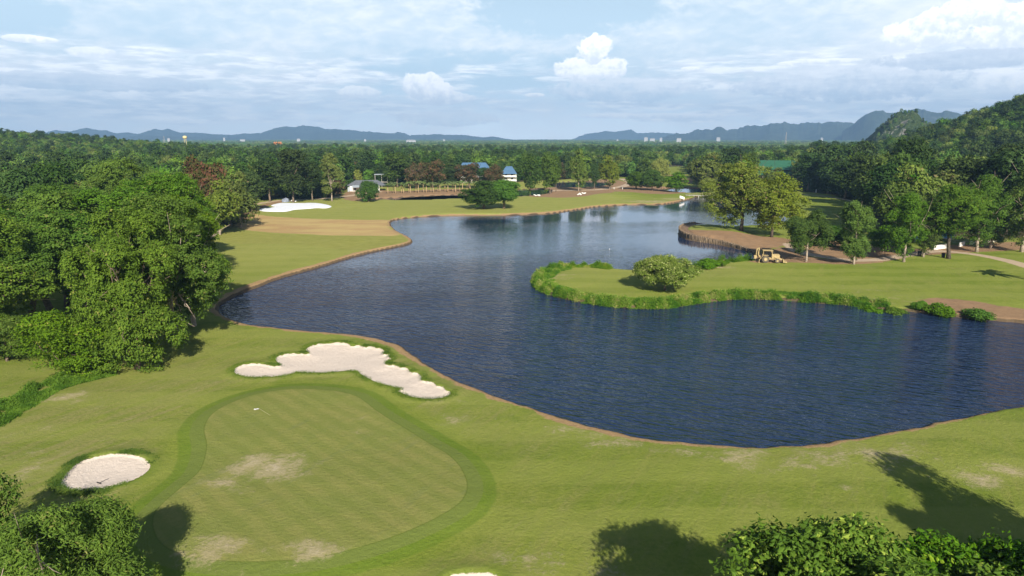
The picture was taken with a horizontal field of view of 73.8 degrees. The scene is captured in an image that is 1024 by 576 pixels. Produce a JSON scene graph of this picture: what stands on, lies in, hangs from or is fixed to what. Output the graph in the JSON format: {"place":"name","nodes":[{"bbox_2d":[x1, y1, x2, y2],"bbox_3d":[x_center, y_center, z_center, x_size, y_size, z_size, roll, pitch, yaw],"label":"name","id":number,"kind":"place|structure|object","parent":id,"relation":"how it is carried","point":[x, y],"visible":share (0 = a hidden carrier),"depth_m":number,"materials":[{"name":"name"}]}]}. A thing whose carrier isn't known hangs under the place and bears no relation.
{"place":"outdoors","nodes":[
{"label":"outdoors","id":0,"kind":"place"},
{"bbox_2d":[45,128,246,139],"bbox_3d":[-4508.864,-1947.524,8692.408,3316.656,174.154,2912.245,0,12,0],"label":"mountains","id":1,"kind":"structure","parent":0,"point":[153,132],"depth_m":8312.60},
{"bbox_2d":[121,135,249,139],"bbox_3d":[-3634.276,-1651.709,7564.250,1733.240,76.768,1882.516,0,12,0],"label":"mountains","id":2,"kind":"structure","parent":0,"point":[145,137],"depth_m":7260.16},
{"bbox_2d":[190,125,511,139],"bbox_3d":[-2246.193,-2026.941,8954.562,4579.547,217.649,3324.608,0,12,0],"label":"mountains","id":3,"kind":"structure","parent":0,"point":[303,132],"depth_m":8493.78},
{"bbox_2d":[377,189,548,199],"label":"canal","id":4,"kind":"structure","parent":0,"point":[533,192],"depth_m":383.04,"materials":[{"name":"liquid"}]},
{"bbox_2d":[0,162,1023,575],"bbox_3d":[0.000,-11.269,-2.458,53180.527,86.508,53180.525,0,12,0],"label":"ground","id":5,"kind":"structure","parent":0,"point":[340,472],"depth_m":66.59,"materials":[{"name":"green plant"}]},
{"bbox_2d":[0,470,29,563],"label":"leafy tree","id":6,"kind":"object","parent":5,"relation":"on","point":[10,496],"visible":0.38,"depth_m":44.66,"materials":[{"name":"green plant"}]},
{"bbox_2d":[0,167,44,200],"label":"forest tree","id":7,"kind":"object","parent":5,"relation":"on","point":[18,178],"visible":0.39,"depth_m":170.57,"materials":[{"name":"green plant"}]},
{"bbox_2d":[0,315,47,360],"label":"tree","id":8,"kind":"object","parent":5,"relation":"on","point":[6,346],"visible":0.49,"depth_m":93.47,"materials":[{"name":"green plant"}]},
{"bbox_2d":[0,213,61,322],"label":"broad tree","id":9,"kind":"object","parent":5,"relation":"on","point":[10,295],"visible":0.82,"depth_m":99.84,"materials":[{"name":"green plant"}]},
{"bbox_2d":[0,208,90,316],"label":"broad tree","id":10,"kind":"object","parent":5,"relation":"on","point":[40,258],"visible":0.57,"depth_m":105.43,"materials":[{"name":"green plant"}]},
{"bbox_2d":[28,160,76,188],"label":"forest tree","id":11,"kind":"object","parent":5,"relation":"on","point":[52,172],"visible":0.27,"depth_m":185.90,"materials":[{"name":"green plant"}]},
{"bbox_2d":[0,208,111,310],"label":"broad tree","id":12,"kind":"object","parent":5,"relation":"on","point":[77,220],"visible":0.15,"depth_m":110.37,"materials":[{"name":"green plant"}]},
{"bbox_2d":[0,363,118,426],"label":"ground cover","id":13,"kind":"object","parent":5,"relation":"on","point":[28,396],"visible":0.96,"depth_m":82.25,"materials":[{"name":"green plant"}]},
{"bbox_2d":[11,183,109,212],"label":"broad tree","id":14,"kind":"object","parent":5,"relation":"on","point":[40,189],"visible":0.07,"depth_m":148.59,"materials":[{"name":"green plant"}]},
{"bbox_2d":[6,189,115,306],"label":"broad tree","id":15,"kind":"object","parent":5,"relation":"on","point":[30,203],"visible":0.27,"depth_m":118.71,"materials":[{"name":"green plant"}]},
{"bbox_2d":[9,308,123,379],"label":"tree","id":16,"kind":"object","parent":5,"relation":"on","point":[65,347],"visible":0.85,"depth_m":85.62,"materials":[{"name":"green plant"}]},
{"bbox_2d":[62,156,92,173],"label":"forest tree","id":17,"kind":"object","parent":5,"relation":"on","point":[75,164],"visible":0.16,"depth_m":245.61,"materials":[{"name":"green plant"}]},
{"bbox_2d":[0,490,157,575],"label":"leafy tree","id":18,"kind":"object","parent":5,"relation":"on","point":[56,542],"visible":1,"depth_m":38.59,"materials":[{"name":"green plant"}]},
{"bbox_2d":[64,173,117,192],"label":"broad tree","id":19,"kind":"object","parent":5,"relation":"on","point":[96,180],"visible":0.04,"depth_m":181.87,"materials":[{"name":"green plant"}]},
{"bbox_2d":[77,160,114,186],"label":"forest tree","id":20,"kind":"object","parent":5,"relation":"on","point":[93,171],"visible":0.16,"depth_m":236.89,"materials":[{"name":"green plant"}]},
{"bbox_2d":[44,448,159,497],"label":"rough grass","id":21,"kind":"structure","parent":5,"relation":"on","point":[72,491],"depth_m":60.66,"materials":[{"name":"green plant"}]},
{"bbox_2d":[57,187,161,303],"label":"broad tree","id":22,"kind":"object","parent":5,"relation":"on","point":[85,196],"visible":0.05,"depth_m":118.86,"materials":[{"name":"green plant"}]},
{"bbox_2d":[57,206,191,375],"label":"broad tree","id":23,"kind":"object","parent":5,"relation":"on","point":[120,303],"visible":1,"depth_m":86.04,"materials":[{"name":"green plant"}]},
{"bbox_2d":[91,157,167,213],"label":"broad tree","id":24,"kind":"object","parent":5,"relation":"on","point":[107,168],"visible":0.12,"depth_m":165.79,"materials":[{"name":"green plant"}]},
{"bbox_2d":[106,170,224,248],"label":"broad tree","id":25,"kind":"object","parent":5,"relation":"on","point":[175,181],"visible":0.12,"depth_m":136.08,"materials":[{"name":"green plant"}]},
{"bbox_2d":[110,190,233,345],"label":"broad tree","id":26,"kind":"object","parent":5,"relation":"on","point":[189,286],"visible":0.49,"depth_m":97.52,"materials":[{"name":"green plant"}]},
{"bbox_2d":[168,177,221,231],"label":"broad tree","id":27,"kind":"object","parent":5,"relation":"on","point":[211,209],"visible":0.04,"depth_m":167.03,"materials":[{"name":"green plant"}]},
{"bbox_2d":[157,194,234,326],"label":"broad tree","id":28,"kind":"object","parent":5,"relation":"on","point":[211,220],"visible":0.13,"depth_m":111.28,"materials":[{"name":"green plant"}]},
{"bbox_2d":[180,154,226,193],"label":"tree","id":29,"kind":"object","parent":5,"relation":"on","point":[202,174],"visible":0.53,"depth_m":229.69,"materials":[{"name":"brown plant"}]},
{"bbox_2d":[202,179,242,234],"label":"tree","id":30,"kind":"object","parent":5,"relation":"on","point":[223,200],"visible":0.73,"depth_m":215.03,"materials":[{"name":"green plant"}]},
{"bbox_2d":[222,170,260,227],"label":"tree","id":31,"kind":"object","parent":5,"relation":"on","point":[246,199],"visible":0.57,"depth_m":232.32,"materials":[{"name":"green plant"}]},
{"bbox_2d":[238,170,265,211],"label":"tree","id":32,"kind":"object","parent":5,"relation":"on","point":[254,182],"visible":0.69,"depth_m":282.12,"materials":[{"name":"green plant"}]},
{"bbox_2d":[250,157,279,201],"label":"tree","id":33,"kind":"object","parent":5,"relation":"on","point":[265,169],"visible":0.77,"depth_m":328.15,"materials":[{"name":"green plant"}]},
{"bbox_2d":[269,147,309,202],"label":"tree","id":34,"kind":"object","parent":5,"relation":"on","point":[291,164],"visible":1,"depth_m":322.48,"materials":[{"name":"green plant"}]},
{"bbox_2d":[259,203,330,211],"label":"sand bunker","id":35,"kind":"object","parent":5,"relation":"on","point":[281,207],"visible":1,"depth_m":304.95},
{"bbox_2d":[300,160,322,200],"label":"tree","id":36,"kind":"object","parent":5,"relation":"on","point":[312,172],"visible":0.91,"depth_m":334.55,"materials":[{"name":"green plant"}]},
{"bbox_2d":[319,153,344,200],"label":"tree","id":37,"kind":"object","parent":5,"relation":"on","point":[327,161],"visible":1,"depth_m":332.42,"materials":[{"name":"green plant"}]},
{"bbox_2d":[227,340,458,401],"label":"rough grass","id":38,"kind":"structure","parent":5,"relation":"on","point":[388,361],"depth_m":89.78,"materials":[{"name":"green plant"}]},
{"bbox_2d":[347,180,383,191],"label":"house","id":39,"kind":"structure","parent":5,"relation":"on","point":[354,185],"depth_m":398.97,"materials":[{"name":"white paint"}]},
{"bbox_2d":[354,181,379,201],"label":"round tree","id":40,"kind":"object","parent":5,"relation":"on","point":[370,188],"visible":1,"depth_m":330.17,"materials":[{"name":"green plant"}]},
{"bbox_2d":[380,152,411,186],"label":"tree","id":41,"kind":"object","parent":5,"relation":"on","point":[398,163],"visible":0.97,"depth_m":423.17,"materials":[{"name":"green plant"}]},
{"bbox_2d":[404,162,424,188],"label":"tree","id":42,"kind":"object","parent":5,"relation":"on","point":[412,170],"visible":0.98,"depth_m":415.13,"materials":[{"name":"brown plant"}]},
{"bbox_2d":[418,158,446,187],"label":"tree","id":43,"kind":"object","parent":5,"relation":"on","point":[432,170],"visible":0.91,"depth_m":419.33,"materials":[{"name":"brown plant"}]},
{"bbox_2d":[444,167,460,186],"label":"tree","id":44,"kind":"object","parent":5,"relation":"on","point":[450,172],"visible":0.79,"depth_m":425.11,"materials":[{"name":"green plant"}]},
{"bbox_2d":[454,161,480,187],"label":"tree","id":45,"kind":"object","parent":5,"relation":"on","point":[466,172],"visible":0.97,"depth_m":419.90,"materials":[{"name":"brown plant"}]},
{"bbox_2d":[456,180,500,208],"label":"rain tree","id":46,"kind":"object","parent":5,"relation":"on","point":[478,194],"visible":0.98,"depth_m":293.82,"materials":[{"name":"green plant"}]},
{"bbox_2d":[483,164,506,181],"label":"tree","id":47,"kind":"object","parent":5,"relation":"on","point":[489,174],"visible":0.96,"depth_m":415.61,"materials":[{"name":"brown plant"}]},
{"bbox_2d":[488,178,521,208],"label":"rain tree","id":48,"kind":"object","parent":5,"relation":"on","point":[510,192],"visible":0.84,"depth_m":296.70,"materials":[{"name":"green plant"}]},
{"bbox_2d":[502,166,516,181],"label":"building","id":49,"kind":"structure","parent":5,"relation":"on","point":[509,173],"depth_m":451.06,"materials":[{"name":"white metal"}]},
{"bbox_2d":[0,94,1023,204],"bbox_3d":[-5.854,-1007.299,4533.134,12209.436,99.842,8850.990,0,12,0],"label":"wood","id":50,"kind":"object","parent":5,"relation":"on","point":[982,133],"visible":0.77,"depth_m":555.23,"materials":[{"name":"green plant"}]},
{"bbox_2d":[517,152,544,195],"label":"tree","id":51,"kind":"object","parent":5,"relation":"on","point":[532,173],"visible":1,"depth_m":366.92,"materials":[{"name":"green plant"}]},
{"bbox_2d":[540,151,560,193],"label":"tree","id":52,"kind":"object","parent":5,"relation":"on","point":[550,169],"visible":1,"depth_m":377.30,"materials":[{"name":"green plant"}]},
{"bbox_2d":[569,148,589,190],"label":"tree","id":53,"kind":"object","parent":5,"relation":"on","point":[576,167],"visible":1,"depth_m":399.60,"materials":[{"name":"green plant"}]},
{"bbox_2d":[547,260,612,269],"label":"shore plants","id":54,"kind":"object","parent":5,"relation":"on","point":[598,264],"visible":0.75,"depth_m":163.07,"materials":[{"name":"green plant"}]},
{"bbox_2d":[590,163,600,189],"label":"tree","id":55,"kind":"object","parent":5,"relation":"on","point":[595,173],"visible":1,"depth_m":413.61,"materials":[{"name":"green plant"}]},
{"bbox_2d":[597,154,621,188],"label":"tree","id":56,"kind":"object","parent":5,"relation":"on","point":[610,168],"visible":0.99,"depth_m":415.95,"materials":[{"name":"green plant"}]},
{"bbox_2d":[624,171,643,188],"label":"tree","id":57,"kind":"object","parent":5,"relation":"on","point":[633,179],"visible":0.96,"depth_m":412.47,"materials":[{"name":"green plant"}]},
{"bbox_2d":[641,169,666,190],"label":"tree","id":58,"kind":"object","parent":5,"relation":"on","point":[652,178],"visible":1,"depth_m":403.94,"materials":[{"name":"green plant"}]},
{"bbox_2d":[650,156,670,176],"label":"tree","id":59,"kind":"object","parent":5,"relation":"on","point":[659,165],"visible":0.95,"depth_m":521.17,"materials":[{"name":"green plant"}]},
{"bbox_2d":[630,253,703,289],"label":"spreading tree","id":60,"kind":"object","parent":5,"relation":"on","point":[667,269],"visible":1,"depth_m":135.00,"materials":[{"name":"green plant"}]},
{"bbox_2d":[664,172,688,191],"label":"tree","id":61,"kind":"object","parent":5,"relation":"on","point":[676,179],"visible":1,"depth_m":393.28,"materials":[{"name":"green plant"}]},
{"bbox_2d":[686,152,724,184],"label":"tree","id":62,"kind":"object","parent":5,"relation":"on","point":[699,169],"visible":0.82,"depth_m":416.89,"materials":[{"name":"green plant"}]},
{"bbox_2d":[696,258,720,269],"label":"shrub","id":63,"kind":"object","parent":5,"relation":"on","point":[707,263],"visible":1,"depth_m":160.84,"materials":[{"name":"green plant"}]},
{"bbox_2d":[529,261,891,309],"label":"shore plants","id":64,"kind":"object","parent":5,"relation":"on","point":[541,281],"visible":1,"depth_m":131.08,"materials":[{"name":"green plant"}]},
{"bbox_2d":[678,222,754,252],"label":"pile wall","id":65,"kind":"structure","parent":5,"relation":"on","point":[684,231],"depth_m":207.80,"materials":[{"name":"brown wood"}]},
{"bbox_2d":[691,253,754,268],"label":"shore plants","id":66,"kind":"object","parent":5,"relation":"on","point":[746,257],"visible":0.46,"depth_m":171.20,"materials":[{"name":"green plant"}]},
{"bbox_2d":[721,147,746,158],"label":"tree","id":67,"kind":"object","parent":5,"relation":"on","point":[731,152],"visible":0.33,"depth_m":470.67,"materials":[{"name":"green plant"}]},
{"bbox_2d":[699,156,788,230],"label":"deciduous tree","id":68,"kind":"object","parent":5,"relation":"on","point":[738,184],"visible":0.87,"depth_m":214.35,"materials":[{"name":"green plant"}]},
{"bbox_2d":[753,247,786,262],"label":"backhoe loader","id":69,"kind":"object","parent":5,"relation":"on","point":[764,258],"visible":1,"depth_m":169.23,"materials":[{"name":"yellow paint"}]},
{"bbox_2d":[736,170,812,236],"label":"deciduous tree","id":70,"kind":"object","parent":5,"relation":"on","point":[772,213],"visible":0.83,"depth_m":207.58,"materials":[{"name":"green plant"}]},
{"bbox_2d":[758,160,794,182],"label":"shed","id":71,"kind":"structure","parent":5,"relation":"on","point":[783,164],"depth_m":477.05,"materials":[{"name":"green metal"}]},
{"bbox_2d":[788,151,826,190],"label":"tree","id":72,"kind":"object","parent":5,"relation":"on","point":[804,165],"visible":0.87,"depth_m":394.66,"materials":[{"name":"green plant"}]},
{"bbox_2d":[783,208,835,261],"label":"upright tree","id":73,"kind":"object","parent":5,"relation":"on","point":[811,226],"visible":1,"depth_m":167.44,"materials":[{"name":"green plant"}]},
{"bbox_2d":[813,159,840,193],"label":"tree","id":74,"kind":"object","parent":5,"relation":"on","point":[820,167],"visible":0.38,"depth_m":378.98,"materials":[{"name":"green plant"}]},
{"bbox_2d":[817,225,845,247],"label":"bush","id":75,"kind":"object","parent":5,"relation":"on","point":[838,238],"visible":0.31,"depth_m":192.45,"materials":[{"name":"green plant"}]},
{"bbox_2d":[828,161,859,198],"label":"tree","id":76,"kind":"object","parent":5,"relation":"on","point":[838,171],"visible":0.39,"depth_m":346.24,"materials":[{"name":"green plant"}]},
{"bbox_2d":[833,200,879,264],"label":"upright tree","id":77,"kind":"object","parent":5,"relation":"on","point":[857,242],"visible":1,"depth_m":164.05,"materials":[{"name":"green plant"}]},
{"bbox_2d":[837,153,878,202],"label":"tree","id":78,"kind":"object","parent":5,"relation":"on","point":[860,158],"visible":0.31,"depth_m":309.62,"materials":[{"name":"green plant"}]},
{"bbox_2d":[708,509,1023,575],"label":"leafy tree","id":79,"kind":"object","parent":5,"relation":"on","point":[813,547],"visible":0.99,"depth_m":31.33,"materials":[{"name":"green plant"}]},
{"bbox_2d":[848,151,892,216],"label":"tree","id":80,"kind":"object","parent":5,"relation":"on","point":[863,178],"visible":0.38,"depth_m":262.87,"materials":[{"name":"green plant"}]},
{"bbox_2d":[866,224,893,251],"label":"tree","id":81,"kind":"object","parent":5,"relation":"on","point":[882,242],"visible":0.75,"depth_m":183.45,"materials":[{"name":"green plant"}]},
{"bbox_2d":[862,162,913,225],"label":"tree","id":82,"kind":"object","parent":5,"relation":"on","point":[879,173],"visible":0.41,"depth_m":223.22,"materials":[{"name":"green plant"}]},
{"bbox_2d":[882,306,909,315],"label":"shrub","id":83,"kind":"object","parent":5,"relation":"on","point":[895,310],"visible":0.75,"depth_m":122.66,"materials":[{"name":"green plant"}]},
{"bbox_2d":[869,181,925,225],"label":"tree","id":84,"kind":"object","parent":5,"relation":"on","point":[884,204],"visible":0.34,"depth_m":198.71,"materials":[{"name":"green plant"}]},
{"bbox_2d":[876,149,931,195],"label":"forest tree","id":85,"kind":"object","parent":5,"relation":"on","point":[902,157],"visible":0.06,"depth_m":235.85,"materials":[{"name":"green plant"}]},
{"bbox_2d":[883,189,933,261],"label":"upright tree","id":86,"kind":"object","parent":5,"relation":"on","point":[909,216],"visible":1,"depth_m":167.32,"materials":[{"name":"green plant"}]},
{"bbox_2d":[889,136,938,172],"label":"forest tree","id":87,"kind":"object","parent":5,"relation":"on","point":[919,146],"visible":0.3,"depth_m":255.78,"materials":[{"name":"green plant"}]},
{"bbox_2d":[877,162,953,198],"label":"forest tree","id":88,"kind":"object","parent":5,"relation":"on","point":[928,185],"visible":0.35,"depth_m":207.36,"materials":[{"name":"green plant"}]},
{"bbox_2d":[915,195,946,256],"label":"upright tree","id":89,"kind":"object","parent":5,"relation":"on","point":[935,237],"visible":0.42,"depth_m":173.59,"materials":[{"name":"green plant"}]},
{"bbox_2d":[922,302,957,317],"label":"shrub","id":90,"kind":"object","parent":5,"relation":"on","point":[942,309],"visible":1,"depth_m":120.23,"materials":[{"name":"green plant"}]},
{"bbox_2d":[920,169,965,188],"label":"tree","id":91,"kind":"object","parent":5,"relation":"on","point":[946,174],"visible":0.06,"depth_m":214.08,"materials":[{"name":"green plant"}]},
{"bbox_2d":[891,527,1023,575],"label":"leafy tree","id":92,"kind":"object","parent":5,"relation":"on","point":[927,549],"visible":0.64,"depth_m":33.95,"materials":[{"name":"green plant"}]},
{"bbox_2d":[933,151,981,223],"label":"forest tree","id":93,"kind":"object","parent":5,"relation":"on","point":[947,164],"visible":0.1,"depth_m":240.85,"materials":[{"name":"green plant"}]},
{"bbox_2d":[928,183,998,258],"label":"upright tree","id":94,"kind":"object","parent":5,"relation":"on","point":[955,203],"visible":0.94,"depth_m":168.77,"materials":[{"name":"green plant"}]},
{"bbox_2d":[947,156,1004,229],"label":"tree","id":95,"kind":"object","parent":5,"relation":"on","point":[968,164],"visible":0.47,"depth_m":222.01,"materials":[{"name":"green plant"}]},
{"bbox_2d":[961,307,996,321],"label":"shrub","id":96,"kind":"object","parent":5,"relation":"on","point":[979,314],"visible":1,"depth_m":117.17,"materials":[{"name":"green plant"}]},
{"bbox_2d":[956,172,1015,251],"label":"upright tree","id":97,"kind":"object","parent":5,"relation":"on","point":[988,184],"visible":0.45,"depth_m":180.30,"materials":[{"name":"green plant"}]},
{"bbox_2d":[974,194,1018,248],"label":"upright tree","id":98,"kind":"object","parent":5,"relation":"on","point":[998,239],"visible":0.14,"depth_m":189.79,"materials":[{"name":"green plant"}]},
{"bbox_2d":[975,146,1023,233],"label":"tree","id":99,"kind":"object","parent":5,"relation":"on","point":[1003,168],"visible":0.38,"depth_m":211.74,"materials":[{"name":"green plant"}]},
{"bbox_2d":[987,142,1023,166],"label":"forest tree","id":100,"kind":"object","parent":5,"relation":"on","point":[1008,146],"visible":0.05,"depth_m":223.08,"materials":[{"name":"green plant"}]},
{"bbox_2d":[997,161,1023,251],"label":"upright tree","id":101,"kind":"object","parent":5,"relation":"on","point":[1015,216],"visible":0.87,"depth_m":183.71,"materials":[{"name":"green plant"}]},
{"bbox_2d":[0,0,1023,139],"label":"sky","id":102,"kind":"structure","parent":0,"point":[506,69],"materials":[{"name":"blue"}]},
{"bbox_2d":[545,182,607,186],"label":"pond","id":103,"kind":"structure","parent":0,"point":[568,184],"depth_m":471.77,"materials":[{"name":"liquid"}]},
{"bbox_2d":[218,196,1023,447],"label":"lake","id":104,"kind":"structure","parent":0,"point":[460,299],"depth_m":107.25,"materials":[{"name":"liquid"}]},
{"bbox_2d":[574,129,673,139],"bbox_3d":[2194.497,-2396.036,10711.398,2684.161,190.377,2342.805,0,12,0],"label":"mountains","id":105,"kind":"structure","parent":0,"point":[630,134],"depth_m":10425.59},
{"bbox_2d":[662,122,853,139],"bbox_3d":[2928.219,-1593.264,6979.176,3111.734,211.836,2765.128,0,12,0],"label":"mountains","id":106,"kind":"structure","parent":0,"point":[812,131],"depth_m":6648.89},
{"bbox_2d":[865,111,927,141],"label":"rocky hill","id":107,"kind":"structure","parent":0,"point":[905,120],"depth_m":1080.44,"materials":[{"name":"green plant"}]},
{"bbox_2d":[861,108,931,141],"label":"hill scrub","id":108,"kind":"object","parent":107,"relation":"on","point":[891,121],"visible":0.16,"depth_m":1089.02,"materials":[{"name":"green plant"}]},
{"bbox_2d":[842,108,961,140],"bbox_3d":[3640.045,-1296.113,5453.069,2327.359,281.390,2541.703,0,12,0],"label":"mountains","id":109,"kind":"structure","parent":0,"point":[865,126],"depth_m":5357.45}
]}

